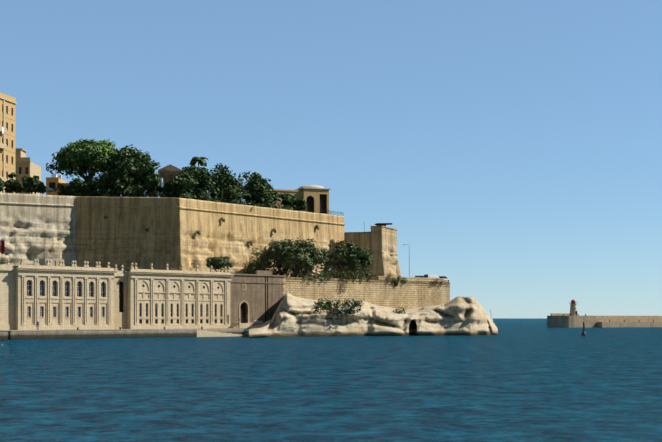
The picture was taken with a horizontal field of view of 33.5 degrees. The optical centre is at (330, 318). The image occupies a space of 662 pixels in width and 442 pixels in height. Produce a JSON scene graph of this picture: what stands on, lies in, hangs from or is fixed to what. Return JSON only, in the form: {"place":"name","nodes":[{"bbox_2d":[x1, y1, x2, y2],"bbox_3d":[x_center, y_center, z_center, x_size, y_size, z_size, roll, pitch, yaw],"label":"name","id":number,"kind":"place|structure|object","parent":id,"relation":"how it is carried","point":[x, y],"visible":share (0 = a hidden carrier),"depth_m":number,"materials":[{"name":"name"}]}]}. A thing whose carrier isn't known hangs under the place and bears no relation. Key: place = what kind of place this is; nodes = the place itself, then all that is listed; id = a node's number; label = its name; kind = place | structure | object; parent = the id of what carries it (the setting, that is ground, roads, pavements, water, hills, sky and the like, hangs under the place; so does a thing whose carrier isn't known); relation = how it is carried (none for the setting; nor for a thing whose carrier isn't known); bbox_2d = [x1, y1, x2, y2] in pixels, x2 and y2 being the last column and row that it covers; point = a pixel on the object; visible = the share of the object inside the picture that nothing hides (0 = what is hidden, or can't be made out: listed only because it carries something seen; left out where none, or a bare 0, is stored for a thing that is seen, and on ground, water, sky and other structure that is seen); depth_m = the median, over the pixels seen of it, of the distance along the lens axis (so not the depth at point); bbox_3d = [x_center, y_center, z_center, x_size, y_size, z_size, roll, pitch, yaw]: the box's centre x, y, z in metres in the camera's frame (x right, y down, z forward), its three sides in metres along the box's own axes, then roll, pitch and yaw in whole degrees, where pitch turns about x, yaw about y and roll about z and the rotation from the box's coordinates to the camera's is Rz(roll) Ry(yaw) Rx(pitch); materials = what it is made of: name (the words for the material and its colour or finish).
{"place":"outdoors","nodes":[
{"label":"outdoors","id":0,"kind":"place"},
{"bbox_2d":[15,148,40,193],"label":"townhouse block","id":1,"kind":"structure","parent":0,"point":[25,165],"depth_m":301.22,"materials":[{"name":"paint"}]},
{"bbox_2d":[46,187,56,194],"bbox_3d":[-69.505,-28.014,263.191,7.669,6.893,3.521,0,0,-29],"label":"cafe parasols","id":2,"kind":"object","parent":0,"point":[49,189],"visible":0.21,"depth_m":263.45,"materials":[{"name":"white fabric"}]},
{"bbox_2d":[46,174,68,194],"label":"building","id":3,"kind":"structure","parent":0,"point":[53,181],"depth_m":289.15,"materials":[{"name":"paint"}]},
{"bbox_2d":[0,320,262,340],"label":"quay pavement","id":4,"kind":"structure","parent":0,"point":[234,329],"depth_m":206.43,"materials":[{"name":"stone"}]},
{"bbox_2d":[0,258,233,329],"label":"fish market buildings","id":5,"kind":"structure","parent":4,"relation":"on","point":[51,294],"depth_m":212.29,"materials":[{"name":"beige stone"}]},
{"bbox_2d":[0,238,4,253],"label":"maltese flag on pole","id":6,"kind":"object","parent":5,"relation":"on","point":[2,247],"visible":1,"depth_m":199.71,"materials":[{"name":"red fabric"}]},
{"bbox_2d":[0,193,344,277],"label":"rampart wall","id":7,"kind":"structure","parent":0,"point":[80,230],"depth_m":251.52,"materials":[{"name":"stone"}]},
{"bbox_2d":[104,215,334,245],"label":"wall plants","id":8,"kind":"object","parent":7,"relation":"on","point":[223,220],"visible":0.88,"depth_m":264.88,"materials":[{"name":"green plant"}]},
{"bbox_2d":[180,193,292,209],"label":"hedge","id":9,"kind":"object","parent":7,"relation":"on","point":[233,202],"visible":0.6,"depth_m":264.54,"materials":[{"name":"green plant"}]},
{"bbox_2d":[0,318,661,441],"bbox_3d":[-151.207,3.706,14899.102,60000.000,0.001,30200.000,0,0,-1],"label":"sea water","id":10,"kind":"structure","parent":0,"point":[526,380],"depth_m":58.85,"materials":[{"name":"blue liquid"}]},
{"bbox_2d":[581,322,585,335],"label":"buoy","id":11,"kind":"object","parent":10,"relation":"in","point":[583,333],"visible":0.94,"depth_m":235.61,"materials":[{"name":"green"}]},
{"bbox_2d":[547,313,661,327],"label":"breakwater","id":12,"kind":"object","parent":10,"relation":"in","point":[560,320],"visible":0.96,"depth_m":445.74,"materials":[{"name":"stone"}]},
{"bbox_2d":[569,299,576,315],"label":"lighthouse","id":13,"kind":"object","parent":12,"relation":"on","point":[573,309],"visible":1,"depth_m":447.40,"materials":[{"name":"stone"}]},
{"bbox_2d":[0,0,661,317],"label":"sky","id":14,"kind":"structure","parent":0,"point":[513,148],"materials":[{"name":"blue"}]},
{"bbox_2d":[230,270,449,323],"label":"stone wall","id":15,"kind":"structure","parent":0,"point":[259,295],"depth_m":253.95,"materials":[{"name":"stone"}]},
{"bbox_2d":[206,256,232,271],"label":"ledge bush","id":16,"kind":"object","parent":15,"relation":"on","point":[215,262],"visible":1,"depth_m":236.54,"materials":[{"name":"green plant"}]},
{"bbox_2d":[260,239,304,274],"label":"terrace tree","id":17,"kind":"object","parent":15,"relation":"on","point":[280,250],"visible":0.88,"depth_m":259.52,"materials":[{"name":"green plant"}]},
{"bbox_2d":[279,248,315,276],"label":"terrace tree","id":18,"kind":"object","parent":15,"relation":"on","point":[298,260],"visible":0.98,"depth_m":256.74,"materials":[{"name":"green plant"}]},
{"bbox_2d":[243,236,375,278],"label":"trees","id":19,"kind":"object","parent":15,"relation":"on","point":[259,264],"visible":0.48,"depth_m":268.19,"materials":[{"name":"green plant"}]},
{"bbox_2d":[295,243,327,273],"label":"terrace tree","id":20,"kind":"object","parent":15,"relation":"on","point":[314,254],"visible":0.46,"depth_m":263.52,"materials":[{"name":"green plant"}]},
{"bbox_2d":[301,275,332,281],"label":"hanging plants","id":21,"kind":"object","parent":15,"relation":"on","point":[316,277],"depth_m":251.77,"materials":[{"name":"green plant"}]},
{"bbox_2d":[290,270,363,278],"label":"terrace scrub","id":22,"kind":"object","parent":15,"relation":"on","point":[351,275],"visible":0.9,"depth_m":257.63,"materials":[{"name":"green plant"}]},
{"bbox_2d":[339,276,370,279],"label":"hanging plants","id":23,"kind":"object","parent":15,"relation":"on","point":[354,278],"depth_m":260.24,"materials":[{"name":"green plant"}]},
{"bbox_2d":[338,241,372,278],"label":"terrace tree","id":24,"kind":"object","parent":15,"relation":"on","point":[355,255],"visible":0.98,"depth_m":269.85,"materials":[{"name":"green plant"}]},
{"bbox_2d":[340,231,400,279],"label":"bastion tower","id":25,"kind":"structure","parent":15,"relation":"on","point":[381,245],"depth_m":286.69,"materials":[{"name":"stone"}]},
{"bbox_2d":[370,226,396,233],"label":"parapet","id":26,"kind":"structure","parent":25,"relation":"on","point":[384,229],"depth_m":286.34,"materials":[{"name":"beige stone"}]},
{"bbox_2d":[374,223,391,225],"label":"heritage cannon","id":27,"kind":"object","parent":26,"relation":"on","point":[380,224],"visible":0.79,"depth_m":289.35,"materials":[{"name":"grey metal"}]},
{"bbox_2d":[387,275,407,285],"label":"bush","id":28,"kind":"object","parent":15,"relation":"on","point":[399,279],"depth_m":270.35,"materials":[{"name":"green plant"}]},
{"bbox_2d":[424,274,438,277],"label":"white parked van","id":29,"kind":"object","parent":15,"relation":"on","point":[430,276],"visible":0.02,"depth_m":284.75,"materials":[{"name":"white metal"}]},
{"bbox_2d":[430,278,443,284],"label":"plant","id":30,"kind":"object","parent":15,"relation":"on","point":[433,282],"visible":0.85,"depth_m":280.31,"materials":[{"name":"green plant"}]},
{"bbox_2d":[248,293,497,337],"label":"headland rock","id":31,"kind":"object","parent":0,"point":[294,316],"visible":0.96,"depth_m":229.93,"materials":[{"name":"beige stone"}]},
{"bbox_2d":[311,298,363,318],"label":"rock shrub","id":32,"kind":"object","parent":31,"relation":"on","point":[329,304],"visible":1,"depth_m":223.37,"materials":[{"name":"green plant"}]},
{"bbox_2d":[393,306,405,313],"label":"rock shrub","id":33,"kind":"object","parent":31,"relation":"on","point":[401,310],"visible":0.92,"depth_m":234.31,"materials":[{"name":"green plant"}]},
{"label":"garden ground","id":34,"kind":"structure","parent":0,"visible":0},
{"bbox_2d":[0,178,4,191],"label":"street tree","id":35,"kind":"object","parent":34,"relation":"on","point":[2,186],"visible":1,"depth_m":255.28,"materials":[{"name":"green plant"}]},
{"bbox_2d":[0,93,16,192],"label":"apartment block","id":36,"kind":"structure","parent":34,"relation":"on","point":[7,134],"depth_m":278.29,"materials":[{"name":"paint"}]},
{"bbox_2d":[3,172,21,192],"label":"street tree","id":37,"kind":"object","parent":34,"relation":"on","point":[11,185],"visible":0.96,"depth_m":257.54,"materials":[{"name":"green plant"}]},
{"bbox_2d":[21,175,46,193],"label":"street tree","id":38,"kind":"object","parent":34,"relation":"on","point":[34,184],"visible":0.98,"depth_m":255.82,"materials":[{"name":"green plant"}]},
{"bbox_2d":[68,178,96,196],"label":"bush","id":39,"kind":"object","parent":34,"relation":"on","point":[81,185],"visible":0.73,"depth_m":255.41,"materials":[{"name":"green plant"}]},
{"bbox_2d":[56,138,120,181],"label":"acacia tree","id":40,"kind":"object","parent":34,"relation":"on","point":[86,153],"visible":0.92,"depth_m":258.85,"materials":[{"name":"green plant"}]},
{"bbox_2d":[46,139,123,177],"bbox_3d":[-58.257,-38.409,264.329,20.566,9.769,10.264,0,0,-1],"label":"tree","id":41,"kind":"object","parent":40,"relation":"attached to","point":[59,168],"visible":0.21,"depth_m":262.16,"materials":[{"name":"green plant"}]},
{"bbox_2d":[98,169,129,195],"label":"ficus tree","id":42,"kind":"object","parent":34,"relation":"on","point":[113,183],"visible":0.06,"depth_m":258.64,"materials":[{"name":"green plant"}]},
{"bbox_2d":[59,193,178,197],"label":"plants","id":43,"kind":"object","parent":34,"relation":"on","point":[140,195],"visible":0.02,"depth_m":257.00,"materials":[{"name":"green plant"}]},
{"bbox_2d":[55,175,123,196],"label":"bushes","id":44,"kind":"object","parent":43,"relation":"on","point":[63,190],"visible":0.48,"depth_m":255.68,"materials":[{"name":"green plant"}]},
{"bbox_2d":[131,152,154,189],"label":"ficus tree","id":45,"kind":"object","parent":34,"relation":"on","point":[143,155],"visible":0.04,"depth_m":269.62,"materials":[{"name":"green plant"}]},
{"bbox_2d":[141,169,161,196],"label":"garden tree","id":46,"kind":"object","parent":34,"relation":"on","point":[152,183],"visible":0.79,"depth_m":257.83,"materials":[{"name":"green plant"}]},
{"bbox_2d":[158,164,181,193],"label":"garden temple monument","id":47,"kind":"object","parent":34,"relation":"on","point":[170,171],"visible":0.27,"depth_m":278.83,"materials":[{"name":"grey stone"}]},
{"bbox_2d":[162,176,180,195],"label":"garden tree","id":48,"kind":"object","parent":34,"relation":"on","point":[175,184],"visible":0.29,"depth_m":259.03,"materials":[{"name":"green plant"}]},
{"bbox_2d":[96,144,281,207],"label":"trees","id":49,"kind":"object","parent":34,"relation":"on","point":[133,180],"visible":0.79,"depth_m":259.06,"materials":[{"name":"green plant"}]},
{"bbox_2d":[178,165,209,192],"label":"garden tree","id":50,"kind":"object","parent":34,"relation":"on","point":[187,168],"visible":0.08,"depth_m":265.28,"materials":[{"name":"green plant"}]},
{"bbox_2d":[189,156,208,167],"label":"garden palm","id":51,"kind":"object","parent":34,"relation":"on","point":[201,161],"visible":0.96,"depth_m":275.32,"materials":[{"name":"green plant"}]},
{"bbox_2d":[211,176,245,199],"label":"garden tree","id":52,"kind":"object","parent":34,"relation":"on","point":[232,185],"visible":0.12,"depth_m":270.92,"materials":[{"name":"green plant"}]},
{"bbox_2d":[242,172,273,203],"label":"garden tree","id":53,"kind":"object","parent":34,"relation":"on","point":[257,175],"visible":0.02,"depth_m":281.41,"materials":[{"name":"green plant"}]},
{"bbox_2d":[250,188,275,206],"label":"garden tree","id":54,"kind":"object","parent":34,"relation":"on","point":[258,199],"visible":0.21,"depth_m":276.15,"materials":[{"name":"green plant"}]},
{"bbox_2d":[281,193,297,209],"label":"tree","id":55,"kind":"object","parent":34,"relation":"on","point":[288,199],"visible":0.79,"depth_m":287.20,"materials":[{"name":"green plant"}]},
{"bbox_2d":[269,185,330,213],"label":"garden pavilion","id":56,"kind":"structure","parent":34,"relation":"on","point":[315,198],"depth_m":294.32,"materials":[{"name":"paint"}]},
{"bbox_2d":[293,199,306,210],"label":"tree","id":57,"kind":"object","parent":34,"relation":"on","point":[300,203],"visible":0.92,"depth_m":289.37,"materials":[{"name":"green plant"}]}
]}

